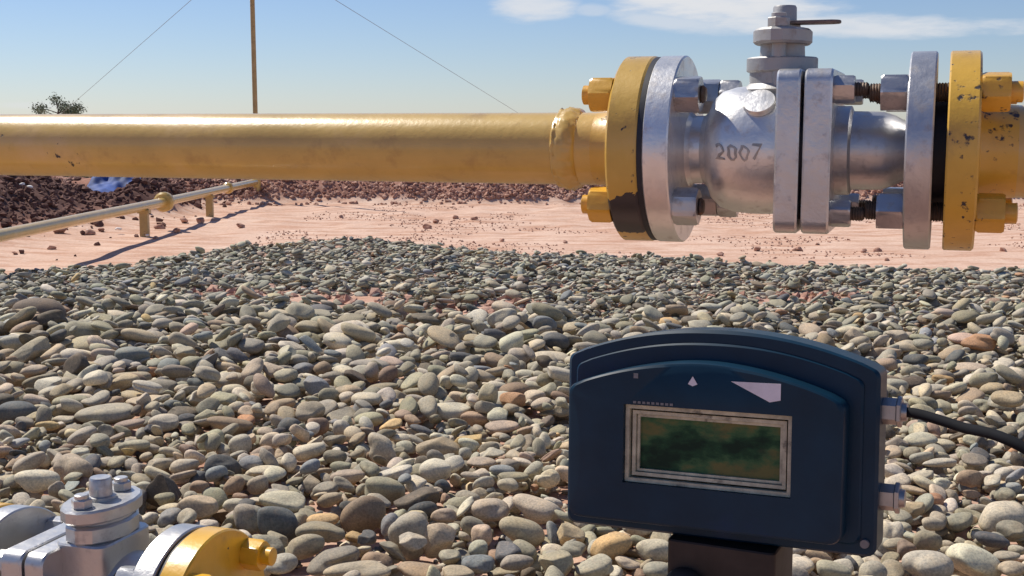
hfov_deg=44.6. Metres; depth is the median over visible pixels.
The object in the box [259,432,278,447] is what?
pebble
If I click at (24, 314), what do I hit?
pebble
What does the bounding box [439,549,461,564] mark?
pebble
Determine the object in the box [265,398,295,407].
pebble
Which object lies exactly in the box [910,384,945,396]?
pebble
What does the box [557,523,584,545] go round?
pebble
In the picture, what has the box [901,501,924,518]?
pebble
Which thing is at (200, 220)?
dirt clod
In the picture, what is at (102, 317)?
pebble
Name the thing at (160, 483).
pebble
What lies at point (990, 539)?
pebble
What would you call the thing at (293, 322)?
pebble
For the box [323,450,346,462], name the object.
pebble
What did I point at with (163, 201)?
pipeline
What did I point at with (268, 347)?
pebble
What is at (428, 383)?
pebble
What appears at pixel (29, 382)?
pebble
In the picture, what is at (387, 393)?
pebble
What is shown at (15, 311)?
pebble
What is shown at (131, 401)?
pebble
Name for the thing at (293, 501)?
pebble
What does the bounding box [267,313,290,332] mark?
pebble
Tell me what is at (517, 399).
pebble
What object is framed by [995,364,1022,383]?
pebble
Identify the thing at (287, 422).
pebble
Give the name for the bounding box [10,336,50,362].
pebble
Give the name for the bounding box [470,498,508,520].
pebble
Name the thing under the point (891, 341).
pebble
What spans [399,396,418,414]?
pebble
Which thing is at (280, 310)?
pebble
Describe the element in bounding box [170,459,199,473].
pebble
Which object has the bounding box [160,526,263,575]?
gas pipe
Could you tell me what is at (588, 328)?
pebble
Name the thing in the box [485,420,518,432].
pebble
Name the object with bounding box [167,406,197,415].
pebble
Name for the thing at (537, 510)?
pebble
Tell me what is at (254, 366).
pebble
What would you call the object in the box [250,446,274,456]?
pebble
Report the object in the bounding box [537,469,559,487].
pebble
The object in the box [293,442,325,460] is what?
pebble
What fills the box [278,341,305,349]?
pebble
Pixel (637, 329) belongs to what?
pebble
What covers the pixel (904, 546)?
pebble
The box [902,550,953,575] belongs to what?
pebble
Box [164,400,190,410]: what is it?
pebble
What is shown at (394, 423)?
pebble
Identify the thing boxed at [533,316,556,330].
pebble
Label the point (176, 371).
pebble
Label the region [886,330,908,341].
pebble
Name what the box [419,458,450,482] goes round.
pebble
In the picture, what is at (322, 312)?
pebble
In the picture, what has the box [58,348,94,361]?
pebble
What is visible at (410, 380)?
pebble
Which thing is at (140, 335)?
pebble
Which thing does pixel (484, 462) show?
pebble
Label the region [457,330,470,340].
pebble
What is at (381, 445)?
pebble
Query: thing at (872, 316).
pebble
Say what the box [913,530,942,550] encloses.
pebble
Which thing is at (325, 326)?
pebble
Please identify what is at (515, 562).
pebble
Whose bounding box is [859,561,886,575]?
pebble
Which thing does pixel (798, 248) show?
dirt clod
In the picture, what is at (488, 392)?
pebble
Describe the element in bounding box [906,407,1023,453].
cable
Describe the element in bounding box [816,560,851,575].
pebble
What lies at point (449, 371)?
pebble
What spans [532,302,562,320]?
pebble
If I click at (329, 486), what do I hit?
pebble
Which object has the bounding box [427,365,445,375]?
pebble
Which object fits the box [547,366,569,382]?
pebble
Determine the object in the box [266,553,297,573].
pebble
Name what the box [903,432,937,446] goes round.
pebble
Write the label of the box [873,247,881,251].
dirt clod
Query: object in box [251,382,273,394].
pebble
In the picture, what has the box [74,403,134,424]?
pebble
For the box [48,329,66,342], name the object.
pebble
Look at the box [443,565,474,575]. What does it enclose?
pebble
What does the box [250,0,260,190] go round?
vent pole
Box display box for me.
[568,327,908,556]
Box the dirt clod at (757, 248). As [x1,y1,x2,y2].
[754,246,760,250]
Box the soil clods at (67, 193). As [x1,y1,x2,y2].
[0,175,253,259]
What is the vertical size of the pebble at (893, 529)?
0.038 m
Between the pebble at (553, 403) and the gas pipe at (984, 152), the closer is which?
the gas pipe at (984, 152)
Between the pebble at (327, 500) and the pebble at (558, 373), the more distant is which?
the pebble at (558, 373)
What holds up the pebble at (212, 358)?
on the gravel
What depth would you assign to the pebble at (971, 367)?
3.03 m
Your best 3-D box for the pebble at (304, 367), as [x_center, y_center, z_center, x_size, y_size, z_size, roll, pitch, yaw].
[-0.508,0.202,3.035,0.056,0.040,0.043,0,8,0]
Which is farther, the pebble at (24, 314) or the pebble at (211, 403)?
the pebble at (24, 314)
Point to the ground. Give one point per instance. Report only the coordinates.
(220, 229)
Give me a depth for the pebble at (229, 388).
2.78 m
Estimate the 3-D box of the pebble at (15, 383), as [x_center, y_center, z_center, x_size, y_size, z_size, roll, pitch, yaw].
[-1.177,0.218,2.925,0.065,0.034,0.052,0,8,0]
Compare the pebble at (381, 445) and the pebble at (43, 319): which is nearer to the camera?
the pebble at (381, 445)
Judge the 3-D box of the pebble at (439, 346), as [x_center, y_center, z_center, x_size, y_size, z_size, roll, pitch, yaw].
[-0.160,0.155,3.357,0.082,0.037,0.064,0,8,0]
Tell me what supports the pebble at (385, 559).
on the ground
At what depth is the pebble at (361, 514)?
1.90 m
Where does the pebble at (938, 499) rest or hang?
on the gravel
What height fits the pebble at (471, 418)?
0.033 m
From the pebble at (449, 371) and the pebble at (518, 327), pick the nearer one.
the pebble at (449, 371)
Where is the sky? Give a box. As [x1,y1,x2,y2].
[0,0,1023,120]
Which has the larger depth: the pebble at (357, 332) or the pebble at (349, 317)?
the pebble at (349, 317)
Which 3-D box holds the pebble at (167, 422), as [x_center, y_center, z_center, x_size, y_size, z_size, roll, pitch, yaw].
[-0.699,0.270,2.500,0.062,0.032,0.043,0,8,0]
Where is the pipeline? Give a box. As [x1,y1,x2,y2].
[0,179,257,241]
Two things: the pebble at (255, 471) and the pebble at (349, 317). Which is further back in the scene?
the pebble at (349, 317)
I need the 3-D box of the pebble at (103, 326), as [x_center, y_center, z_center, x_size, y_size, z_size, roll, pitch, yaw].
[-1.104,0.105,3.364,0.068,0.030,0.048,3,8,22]
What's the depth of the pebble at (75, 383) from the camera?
2.80 m
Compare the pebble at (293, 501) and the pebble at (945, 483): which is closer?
the pebble at (293, 501)
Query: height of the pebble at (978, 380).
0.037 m
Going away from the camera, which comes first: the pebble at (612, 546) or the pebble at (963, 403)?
the pebble at (612, 546)
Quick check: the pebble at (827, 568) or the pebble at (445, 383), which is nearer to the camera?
the pebble at (827, 568)
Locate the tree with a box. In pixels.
[28,92,87,113]
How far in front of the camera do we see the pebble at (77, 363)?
2.96 m
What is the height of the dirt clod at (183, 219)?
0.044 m
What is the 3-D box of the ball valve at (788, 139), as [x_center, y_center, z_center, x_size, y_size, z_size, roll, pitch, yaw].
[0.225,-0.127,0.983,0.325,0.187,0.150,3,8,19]
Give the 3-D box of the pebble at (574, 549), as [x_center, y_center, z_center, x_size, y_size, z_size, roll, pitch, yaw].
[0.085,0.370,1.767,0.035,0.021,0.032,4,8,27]
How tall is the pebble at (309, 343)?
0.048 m
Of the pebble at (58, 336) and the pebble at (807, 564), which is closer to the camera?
the pebble at (807, 564)
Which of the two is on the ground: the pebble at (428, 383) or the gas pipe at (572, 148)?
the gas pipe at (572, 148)
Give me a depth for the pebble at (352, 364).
3.04 m
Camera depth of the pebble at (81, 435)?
2.38 m
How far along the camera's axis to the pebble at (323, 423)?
2.45 m
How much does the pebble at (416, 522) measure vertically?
0.074 m
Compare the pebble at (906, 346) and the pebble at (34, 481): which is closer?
the pebble at (34, 481)
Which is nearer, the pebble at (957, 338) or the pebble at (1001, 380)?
the pebble at (1001, 380)
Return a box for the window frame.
[625,404,791,496]
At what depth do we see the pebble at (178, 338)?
3.24 m
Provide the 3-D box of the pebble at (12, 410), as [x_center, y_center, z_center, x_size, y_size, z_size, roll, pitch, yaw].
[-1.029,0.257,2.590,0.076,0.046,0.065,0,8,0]
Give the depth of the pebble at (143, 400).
2.59 m
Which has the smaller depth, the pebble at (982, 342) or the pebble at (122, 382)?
the pebble at (122, 382)
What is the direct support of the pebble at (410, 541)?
on the gravel
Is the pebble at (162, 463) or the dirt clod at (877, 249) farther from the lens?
the dirt clod at (877, 249)
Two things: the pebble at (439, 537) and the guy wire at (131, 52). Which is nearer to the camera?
the pebble at (439, 537)
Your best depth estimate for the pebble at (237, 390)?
2.71 m
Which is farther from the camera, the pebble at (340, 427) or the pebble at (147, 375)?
the pebble at (147, 375)
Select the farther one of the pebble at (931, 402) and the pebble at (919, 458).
the pebble at (931, 402)
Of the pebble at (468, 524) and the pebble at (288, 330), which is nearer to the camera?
the pebble at (468, 524)
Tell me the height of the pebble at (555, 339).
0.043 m
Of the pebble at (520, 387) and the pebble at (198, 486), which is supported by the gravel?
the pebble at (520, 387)
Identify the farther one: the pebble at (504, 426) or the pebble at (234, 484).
the pebble at (504, 426)
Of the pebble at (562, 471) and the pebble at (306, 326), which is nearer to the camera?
the pebble at (562, 471)
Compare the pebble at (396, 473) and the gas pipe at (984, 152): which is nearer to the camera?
the gas pipe at (984, 152)
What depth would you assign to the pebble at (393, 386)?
2.80 m
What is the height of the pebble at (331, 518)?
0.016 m
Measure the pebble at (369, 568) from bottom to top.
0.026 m
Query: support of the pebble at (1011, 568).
on the ground
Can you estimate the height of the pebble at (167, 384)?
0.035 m
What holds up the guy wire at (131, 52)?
attached to the vent pole
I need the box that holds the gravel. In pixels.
[0,236,1023,575]
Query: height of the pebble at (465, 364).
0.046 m
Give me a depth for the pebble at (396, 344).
3.29 m
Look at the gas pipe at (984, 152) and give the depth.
0.90 m
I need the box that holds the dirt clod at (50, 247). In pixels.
[47,245,56,249]
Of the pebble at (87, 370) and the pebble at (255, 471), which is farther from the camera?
the pebble at (87, 370)
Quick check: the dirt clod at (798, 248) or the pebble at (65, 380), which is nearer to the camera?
the pebble at (65, 380)
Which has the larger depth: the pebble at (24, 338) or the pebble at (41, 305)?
the pebble at (41, 305)
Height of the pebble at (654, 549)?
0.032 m
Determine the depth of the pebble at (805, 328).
3.51 m
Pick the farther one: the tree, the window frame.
the tree
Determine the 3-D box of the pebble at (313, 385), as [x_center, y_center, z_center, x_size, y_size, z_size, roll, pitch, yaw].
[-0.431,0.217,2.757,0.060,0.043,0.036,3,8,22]
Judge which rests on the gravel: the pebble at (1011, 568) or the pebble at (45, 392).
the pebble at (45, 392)
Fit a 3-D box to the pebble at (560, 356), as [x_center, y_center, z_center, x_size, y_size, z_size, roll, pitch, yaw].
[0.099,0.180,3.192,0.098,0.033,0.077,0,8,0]
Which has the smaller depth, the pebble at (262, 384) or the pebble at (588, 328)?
the pebble at (262, 384)
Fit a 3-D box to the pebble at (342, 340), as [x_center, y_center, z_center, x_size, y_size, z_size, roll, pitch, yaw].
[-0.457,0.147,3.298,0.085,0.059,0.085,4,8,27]
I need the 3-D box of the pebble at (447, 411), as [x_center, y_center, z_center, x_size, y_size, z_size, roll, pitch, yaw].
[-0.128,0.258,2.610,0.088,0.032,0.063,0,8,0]
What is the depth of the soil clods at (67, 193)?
8.56 m
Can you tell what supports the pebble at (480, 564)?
on the gravel
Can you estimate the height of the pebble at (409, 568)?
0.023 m
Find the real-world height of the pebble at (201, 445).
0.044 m
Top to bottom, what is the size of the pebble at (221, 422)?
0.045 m
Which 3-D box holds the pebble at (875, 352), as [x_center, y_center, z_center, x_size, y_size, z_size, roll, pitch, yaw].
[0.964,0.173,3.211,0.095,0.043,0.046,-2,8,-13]
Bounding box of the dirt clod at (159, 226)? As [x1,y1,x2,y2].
[154,224,165,228]
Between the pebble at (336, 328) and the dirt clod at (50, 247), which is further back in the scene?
the dirt clod at (50, 247)
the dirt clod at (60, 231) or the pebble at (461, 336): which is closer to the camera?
the pebble at (461, 336)
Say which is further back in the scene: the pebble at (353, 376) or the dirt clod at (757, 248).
the dirt clod at (757, 248)
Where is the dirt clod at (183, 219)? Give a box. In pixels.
[180,217,187,222]
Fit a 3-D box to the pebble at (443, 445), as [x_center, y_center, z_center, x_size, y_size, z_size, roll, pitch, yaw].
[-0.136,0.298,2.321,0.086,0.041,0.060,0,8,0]
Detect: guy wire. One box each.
[61,0,190,113]
[336,0,517,112]
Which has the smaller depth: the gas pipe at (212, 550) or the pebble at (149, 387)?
the gas pipe at (212, 550)
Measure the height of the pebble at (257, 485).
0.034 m
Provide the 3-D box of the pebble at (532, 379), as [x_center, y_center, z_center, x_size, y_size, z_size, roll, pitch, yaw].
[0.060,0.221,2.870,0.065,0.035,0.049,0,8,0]
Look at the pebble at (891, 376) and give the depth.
2.86 m
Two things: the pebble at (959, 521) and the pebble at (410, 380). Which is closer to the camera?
the pebble at (959, 521)
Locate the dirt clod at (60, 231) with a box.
[53,228,67,233]
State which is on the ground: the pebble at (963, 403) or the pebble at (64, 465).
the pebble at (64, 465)
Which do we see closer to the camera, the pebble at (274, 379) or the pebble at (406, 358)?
the pebble at (274, 379)
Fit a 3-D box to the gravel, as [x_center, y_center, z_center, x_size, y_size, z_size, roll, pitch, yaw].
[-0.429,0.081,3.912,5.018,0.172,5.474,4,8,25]
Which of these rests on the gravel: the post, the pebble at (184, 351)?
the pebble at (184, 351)
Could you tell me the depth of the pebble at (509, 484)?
2.06 m
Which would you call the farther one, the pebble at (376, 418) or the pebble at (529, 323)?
the pebble at (529, 323)
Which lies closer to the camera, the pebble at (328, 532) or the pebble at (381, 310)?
the pebble at (328, 532)
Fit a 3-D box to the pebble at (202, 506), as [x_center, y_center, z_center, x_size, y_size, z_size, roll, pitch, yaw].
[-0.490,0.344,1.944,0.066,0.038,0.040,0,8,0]
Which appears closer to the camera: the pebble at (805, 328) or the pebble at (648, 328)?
the pebble at (648, 328)
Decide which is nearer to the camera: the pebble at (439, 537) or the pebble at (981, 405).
the pebble at (439, 537)
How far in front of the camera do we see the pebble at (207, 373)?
2.79 m
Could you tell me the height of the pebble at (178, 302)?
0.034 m
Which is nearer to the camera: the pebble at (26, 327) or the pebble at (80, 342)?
the pebble at (80, 342)
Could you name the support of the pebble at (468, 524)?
on the gravel
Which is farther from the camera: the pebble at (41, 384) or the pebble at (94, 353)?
the pebble at (94, 353)
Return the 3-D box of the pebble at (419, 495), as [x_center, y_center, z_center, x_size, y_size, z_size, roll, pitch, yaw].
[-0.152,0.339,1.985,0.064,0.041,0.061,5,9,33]
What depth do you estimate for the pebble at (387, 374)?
2.87 m
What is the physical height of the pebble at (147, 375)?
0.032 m
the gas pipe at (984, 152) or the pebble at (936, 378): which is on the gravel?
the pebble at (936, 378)
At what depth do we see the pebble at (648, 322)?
3.47 m
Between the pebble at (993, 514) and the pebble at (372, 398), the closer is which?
the pebble at (993, 514)
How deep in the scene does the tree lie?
61.17 m
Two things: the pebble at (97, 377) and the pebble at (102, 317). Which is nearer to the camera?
the pebble at (97, 377)
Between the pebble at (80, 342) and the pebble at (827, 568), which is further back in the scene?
the pebble at (80, 342)
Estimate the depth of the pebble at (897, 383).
2.80 m
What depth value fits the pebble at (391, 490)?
2.02 m
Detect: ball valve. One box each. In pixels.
[0,474,276,575]
[581,5,1023,249]
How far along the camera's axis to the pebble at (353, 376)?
2.87 m
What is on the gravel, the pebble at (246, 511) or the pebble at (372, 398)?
the pebble at (372, 398)
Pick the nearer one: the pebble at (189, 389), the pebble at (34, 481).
the pebble at (34, 481)
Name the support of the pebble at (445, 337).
on the gravel
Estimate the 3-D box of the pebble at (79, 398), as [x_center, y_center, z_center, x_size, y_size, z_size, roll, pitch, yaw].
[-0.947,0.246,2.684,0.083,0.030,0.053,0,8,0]
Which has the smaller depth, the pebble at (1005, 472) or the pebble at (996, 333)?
the pebble at (1005, 472)
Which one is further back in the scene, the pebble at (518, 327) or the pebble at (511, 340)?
the pebble at (518, 327)
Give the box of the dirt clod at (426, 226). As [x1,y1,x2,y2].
[423,223,431,228]
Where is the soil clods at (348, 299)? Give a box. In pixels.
[50,176,1023,320]
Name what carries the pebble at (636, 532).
on the gravel
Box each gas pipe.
[0,56,656,240]
[0,502,14,507]
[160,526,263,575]
[942,50,1023,250]
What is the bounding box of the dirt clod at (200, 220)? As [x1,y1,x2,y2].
[196,217,204,223]
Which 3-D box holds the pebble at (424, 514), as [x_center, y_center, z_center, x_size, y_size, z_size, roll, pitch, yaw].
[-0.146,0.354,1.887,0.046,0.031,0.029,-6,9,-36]
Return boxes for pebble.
[0,335,22,350]
[0,401,36,421]
[3,306,36,329]
[5,309,39,313]
[5,373,25,386]
[10,321,38,332]
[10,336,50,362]
[12,298,66,316]
[12,451,45,473]
[14,469,59,492]
[19,333,36,344]
[22,372,57,388]
[29,330,48,336]
[31,310,65,329]
[34,377,61,390]
[35,421,59,430]
[38,385,63,399]
[46,324,64,334]
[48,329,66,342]
[52,395,89,408]
[53,453,92,483]
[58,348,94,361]
[61,377,70,383]
[63,353,89,374]
[65,321,100,336]
[65,335,90,350]
[66,378,84,391]
[67,426,96,444]
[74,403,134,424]
[77,364,97,377]
[82,370,108,385]
[90,313,112,320]
[90,348,115,359]
[91,320,112,331]
[108,373,139,391]
[113,371,151,379]
[114,346,150,365]
[114,418,144,429]
[118,439,149,450]
[120,328,157,343]
[126,395,172,405]
[132,380,162,394]
[136,392,151,416]
[137,379,177,394]
[145,473,181,506]
[147,458,172,469]
[148,414,178,431]
[161,365,191,377]
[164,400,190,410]
[166,299,185,305]
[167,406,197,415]
[168,332,197,351]
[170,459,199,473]
[176,346,195,357]
[176,495,218,518]
[177,386,198,396]
[189,390,204,403]
[189,480,208,493]
[194,366,220,381]
[196,353,218,366]
[196,397,219,413]
[197,429,224,452]
[204,454,241,481]
[207,416,252,435]
[208,334,229,349]
[219,384,246,392]
[223,476,244,494]
[228,434,251,453]
[232,387,254,402]
[233,504,254,534]
[239,305,256,317]
[241,358,263,378]
[242,505,259,532]
[244,375,253,389]
[245,465,273,476]
[247,475,267,494]
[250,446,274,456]
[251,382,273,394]
[253,373,274,397]
[257,506,297,540]
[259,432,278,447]
[259,490,305,512]
[260,343,277,352]
[263,362,284,377]
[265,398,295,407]
[266,309,287,323]
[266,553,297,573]
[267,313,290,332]
[267,316,296,326]
[271,378,290,383]
[276,325,300,337]
[277,417,300,431]
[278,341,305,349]
[278,345,295,355]
[285,302,314,318]
[287,534,324,559]
[293,362,314,374]
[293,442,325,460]
[295,320,323,333]
[295,401,324,421]
[295,521,344,541]
[299,335,322,352]
[300,459,319,473]
[303,376,329,394]
[306,545,359,575]
[307,418,328,436]
[307,513,338,523]
[311,316,335,323]
[312,481,338,497]
[314,309,332,319]
[317,318,333,333]
[317,492,341,507]
[323,332,354,349]
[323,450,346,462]
[323,560,390,575]
[324,348,345,363]
[329,320,362,332]
[330,469,364,482]
[333,420,349,434]
[338,313,365,321]
[340,495,385,532]
[341,322,375,341]
[344,369,366,383]
[349,359,389,371]
[351,392,381,405]
[354,412,383,426]
[357,530,376,544]
[361,552,392,566]
[362,383,397,391]
[365,476,404,503]
[367,302,391,317]
[368,432,396,466]
[377,387,395,404]
[377,464,412,479]
[378,365,397,382]
[379,418,401,429]
[380,340,418,352]
[381,513,397,535]
[388,511,428,559]
[394,390,406,398]
[394,486,439,510]
[397,561,441,575]
[399,356,414,363]
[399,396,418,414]
[399,532,427,550]
[401,372,422,389]
[409,510,427,520]
[416,436,460,455]
[418,372,438,395]
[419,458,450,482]
[422,325,454,349]
[423,523,455,558]
[427,325,459,348]
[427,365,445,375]
[431,508,457,521]
[434,386,447,399]
[436,402,471,420]
[437,340,463,350]
[437,364,460,382]
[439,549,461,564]
[440,375,452,388]
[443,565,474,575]
[454,434,481,446]
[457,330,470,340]
[457,361,473,368]
[460,411,488,426]
[460,516,483,536]
[461,554,494,573]
[467,457,495,467]
[468,540,487,554]
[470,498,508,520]
[471,524,491,544]
[472,319,488,332]
[474,365,490,370]
[474,401,501,414]
[478,383,497,402]
[484,352,503,367]
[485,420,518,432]
[487,308,516,327]
[491,301,516,310]
[494,321,524,333]
[495,541,521,562]
[497,478,518,491]
[498,472,528,481]
[499,331,523,352]
[499,382,529,393]
[499,392,525,406]
[499,516,544,546]
[500,554,533,570]
[502,315,519,329]
[512,494,560,523]
[522,329,539,340]
[523,390,545,405]
[525,317,534,328]
[525,376,536,382]
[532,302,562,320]
[532,399,555,409]
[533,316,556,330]
[533,351,567,361]
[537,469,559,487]
[538,382,556,397]
[538,550,573,575]
[543,332,569,348]
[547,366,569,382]
[555,466,567,481]
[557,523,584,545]
[559,541,585,557]
[575,554,613,575]
[577,323,599,335]
[582,330,608,343]
[588,322,612,329]
[590,533,631,559]
[622,332,642,337]
[622,528,651,535]
[629,326,656,330]
[630,326,649,332]
[636,539,667,561]
[642,318,662,330]
[643,561,667,575]
[792,557,813,573]
[799,323,821,334]
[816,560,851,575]
[837,326,865,337]
[843,328,871,346]
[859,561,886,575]
[863,313,897,327]
[865,347,901,358]
[883,521,903,538]
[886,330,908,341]
[887,332,912,345]
[887,375,899,378]
[887,378,908,389]
[895,340,927,352]
[897,539,916,558]
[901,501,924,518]
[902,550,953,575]
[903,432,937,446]
[909,452,933,463]
[909,470,933,483]
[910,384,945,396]
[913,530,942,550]
[918,383,931,396]
[919,396,937,408]
[922,458,956,466]
[922,517,944,530]
[930,493,943,504]
[931,375,953,383]
[933,477,950,489]
[944,345,963,349]
[946,512,972,530]
[946,543,1001,575]
[947,333,972,343]
[951,310,978,322]
[952,362,987,372]
[956,470,983,487]
[957,400,983,417]
[961,334,996,350]
[969,372,997,387]
[972,399,994,411]
[974,531,1009,547]
[977,327,1012,343]
[978,501,1023,531]
[986,371,1011,384]
[987,396,1015,410]
[990,328,1014,344]
[991,390,1023,406]
[993,551,1020,560]
[994,467,1013,480]
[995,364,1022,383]
[996,520,1023,539]
[998,561,1023,575]
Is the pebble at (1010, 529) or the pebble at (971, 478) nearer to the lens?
the pebble at (1010, 529)
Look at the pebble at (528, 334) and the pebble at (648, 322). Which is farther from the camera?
the pebble at (648, 322)
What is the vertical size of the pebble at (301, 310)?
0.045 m
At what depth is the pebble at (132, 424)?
2.47 m
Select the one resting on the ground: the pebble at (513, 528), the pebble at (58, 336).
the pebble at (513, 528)
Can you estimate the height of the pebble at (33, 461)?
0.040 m
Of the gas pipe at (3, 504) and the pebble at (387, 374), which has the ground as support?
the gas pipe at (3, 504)
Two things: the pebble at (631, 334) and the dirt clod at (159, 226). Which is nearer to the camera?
the pebble at (631, 334)
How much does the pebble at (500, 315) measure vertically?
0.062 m
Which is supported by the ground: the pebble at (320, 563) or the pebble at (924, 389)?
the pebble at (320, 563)
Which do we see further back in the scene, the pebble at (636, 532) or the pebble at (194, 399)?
the pebble at (194, 399)
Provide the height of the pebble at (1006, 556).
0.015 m
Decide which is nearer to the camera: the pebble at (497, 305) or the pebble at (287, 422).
the pebble at (287, 422)
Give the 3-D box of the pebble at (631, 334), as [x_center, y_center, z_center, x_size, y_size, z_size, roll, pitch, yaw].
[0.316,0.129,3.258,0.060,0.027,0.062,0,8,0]
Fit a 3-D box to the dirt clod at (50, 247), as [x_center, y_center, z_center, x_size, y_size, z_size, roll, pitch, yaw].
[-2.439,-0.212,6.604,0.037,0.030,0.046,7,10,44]
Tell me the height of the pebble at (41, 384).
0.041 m
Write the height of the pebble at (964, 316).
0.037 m
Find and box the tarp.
[87,177,140,192]
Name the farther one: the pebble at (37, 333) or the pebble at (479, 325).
the pebble at (479, 325)
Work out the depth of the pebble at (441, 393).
2.71 m
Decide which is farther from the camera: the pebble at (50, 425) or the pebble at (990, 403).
the pebble at (990, 403)
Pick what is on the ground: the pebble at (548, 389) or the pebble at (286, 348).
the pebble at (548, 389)
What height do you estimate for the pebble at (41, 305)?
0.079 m
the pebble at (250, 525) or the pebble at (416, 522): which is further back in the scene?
the pebble at (250, 525)
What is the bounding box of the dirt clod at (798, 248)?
[792,246,802,250]
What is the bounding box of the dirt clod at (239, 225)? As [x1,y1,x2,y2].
[236,223,244,227]
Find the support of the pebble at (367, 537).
on the ground
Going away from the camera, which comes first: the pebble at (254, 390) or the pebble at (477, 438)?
the pebble at (477, 438)
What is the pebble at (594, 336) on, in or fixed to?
on the gravel
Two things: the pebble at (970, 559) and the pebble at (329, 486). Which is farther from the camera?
the pebble at (329, 486)
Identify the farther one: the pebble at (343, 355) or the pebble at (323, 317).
the pebble at (323, 317)
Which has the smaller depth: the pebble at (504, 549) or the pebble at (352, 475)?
the pebble at (504, 549)
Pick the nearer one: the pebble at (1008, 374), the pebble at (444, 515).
the pebble at (444, 515)
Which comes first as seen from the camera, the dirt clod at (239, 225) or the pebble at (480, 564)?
the pebble at (480, 564)
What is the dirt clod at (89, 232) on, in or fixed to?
on the ground
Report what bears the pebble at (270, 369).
on the gravel
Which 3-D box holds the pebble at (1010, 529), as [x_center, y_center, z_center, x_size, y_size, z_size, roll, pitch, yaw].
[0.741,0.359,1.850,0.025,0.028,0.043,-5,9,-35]
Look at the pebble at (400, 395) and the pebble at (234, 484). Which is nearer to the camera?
the pebble at (234, 484)
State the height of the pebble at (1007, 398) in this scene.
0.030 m
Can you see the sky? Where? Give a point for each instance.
(313, 56)
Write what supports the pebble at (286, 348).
on the gravel
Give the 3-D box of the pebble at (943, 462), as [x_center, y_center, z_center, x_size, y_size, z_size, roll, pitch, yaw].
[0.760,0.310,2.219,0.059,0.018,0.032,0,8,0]
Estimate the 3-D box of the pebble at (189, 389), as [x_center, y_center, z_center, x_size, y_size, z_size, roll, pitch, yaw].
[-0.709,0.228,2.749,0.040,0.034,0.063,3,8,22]
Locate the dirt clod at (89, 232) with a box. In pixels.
[85,229,95,234]
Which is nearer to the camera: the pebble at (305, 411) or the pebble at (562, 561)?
the pebble at (562, 561)
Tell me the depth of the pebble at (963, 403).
2.61 m
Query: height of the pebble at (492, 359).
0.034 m
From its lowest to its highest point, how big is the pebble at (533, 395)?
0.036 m
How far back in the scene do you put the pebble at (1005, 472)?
2.12 m
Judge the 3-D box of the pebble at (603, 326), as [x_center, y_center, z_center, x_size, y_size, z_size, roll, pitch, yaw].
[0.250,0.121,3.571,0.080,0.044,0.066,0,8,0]
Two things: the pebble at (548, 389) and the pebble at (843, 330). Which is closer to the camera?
the pebble at (548, 389)
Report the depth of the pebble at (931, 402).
2.61 m
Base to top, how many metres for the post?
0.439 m
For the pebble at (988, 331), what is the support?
on the gravel
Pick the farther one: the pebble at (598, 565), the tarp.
the tarp
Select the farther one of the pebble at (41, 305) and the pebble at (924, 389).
the pebble at (41, 305)
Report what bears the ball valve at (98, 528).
attached to the gas pipe at (212, 550)
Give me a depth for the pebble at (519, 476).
2.12 m
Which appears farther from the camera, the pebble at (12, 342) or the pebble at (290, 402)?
the pebble at (12, 342)
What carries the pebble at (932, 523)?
on the gravel
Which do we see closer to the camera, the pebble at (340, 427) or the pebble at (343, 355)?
the pebble at (340, 427)
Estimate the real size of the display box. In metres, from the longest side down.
0.214 x 0.132 x 0.049 m
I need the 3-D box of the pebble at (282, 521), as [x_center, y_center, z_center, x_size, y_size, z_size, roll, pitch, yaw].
[-0.350,0.354,1.871,0.061,0.055,0.039,0,8,0]
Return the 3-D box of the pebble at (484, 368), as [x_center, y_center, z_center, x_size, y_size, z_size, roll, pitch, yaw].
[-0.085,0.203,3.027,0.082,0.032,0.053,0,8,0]
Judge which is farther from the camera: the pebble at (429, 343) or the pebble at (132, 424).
the pebble at (429, 343)
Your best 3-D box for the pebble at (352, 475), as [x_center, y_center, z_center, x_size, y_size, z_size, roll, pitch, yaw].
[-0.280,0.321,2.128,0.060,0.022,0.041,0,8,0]
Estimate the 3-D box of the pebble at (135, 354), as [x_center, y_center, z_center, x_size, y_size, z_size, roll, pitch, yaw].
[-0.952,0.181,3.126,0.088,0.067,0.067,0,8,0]
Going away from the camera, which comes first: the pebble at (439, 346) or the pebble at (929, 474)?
the pebble at (929, 474)
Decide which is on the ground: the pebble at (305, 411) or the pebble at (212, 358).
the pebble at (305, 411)
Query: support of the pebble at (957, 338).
on the gravel
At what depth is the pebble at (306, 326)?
3.44 m
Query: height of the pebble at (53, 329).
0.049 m
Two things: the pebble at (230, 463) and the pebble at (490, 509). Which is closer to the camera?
the pebble at (490, 509)
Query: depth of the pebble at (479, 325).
3.49 m
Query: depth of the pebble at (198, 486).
2.05 m
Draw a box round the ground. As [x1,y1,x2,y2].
[0,175,1023,575]
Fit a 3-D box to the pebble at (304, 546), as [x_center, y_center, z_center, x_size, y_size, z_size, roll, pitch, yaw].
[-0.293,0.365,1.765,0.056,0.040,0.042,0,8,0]
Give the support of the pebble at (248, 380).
on the gravel
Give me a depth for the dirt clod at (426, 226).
7.93 m
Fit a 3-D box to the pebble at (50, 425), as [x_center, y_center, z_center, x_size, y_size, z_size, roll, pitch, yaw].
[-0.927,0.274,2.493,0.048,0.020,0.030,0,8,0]
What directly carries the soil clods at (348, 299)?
on the ground
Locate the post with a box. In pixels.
[667,534,792,575]
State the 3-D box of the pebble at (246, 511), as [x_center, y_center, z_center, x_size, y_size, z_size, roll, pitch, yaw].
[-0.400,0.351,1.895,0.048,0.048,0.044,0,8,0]
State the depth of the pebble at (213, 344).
3.29 m
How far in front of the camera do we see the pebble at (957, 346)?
3.27 m
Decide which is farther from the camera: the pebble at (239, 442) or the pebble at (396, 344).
the pebble at (396, 344)
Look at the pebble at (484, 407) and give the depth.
2.55 m

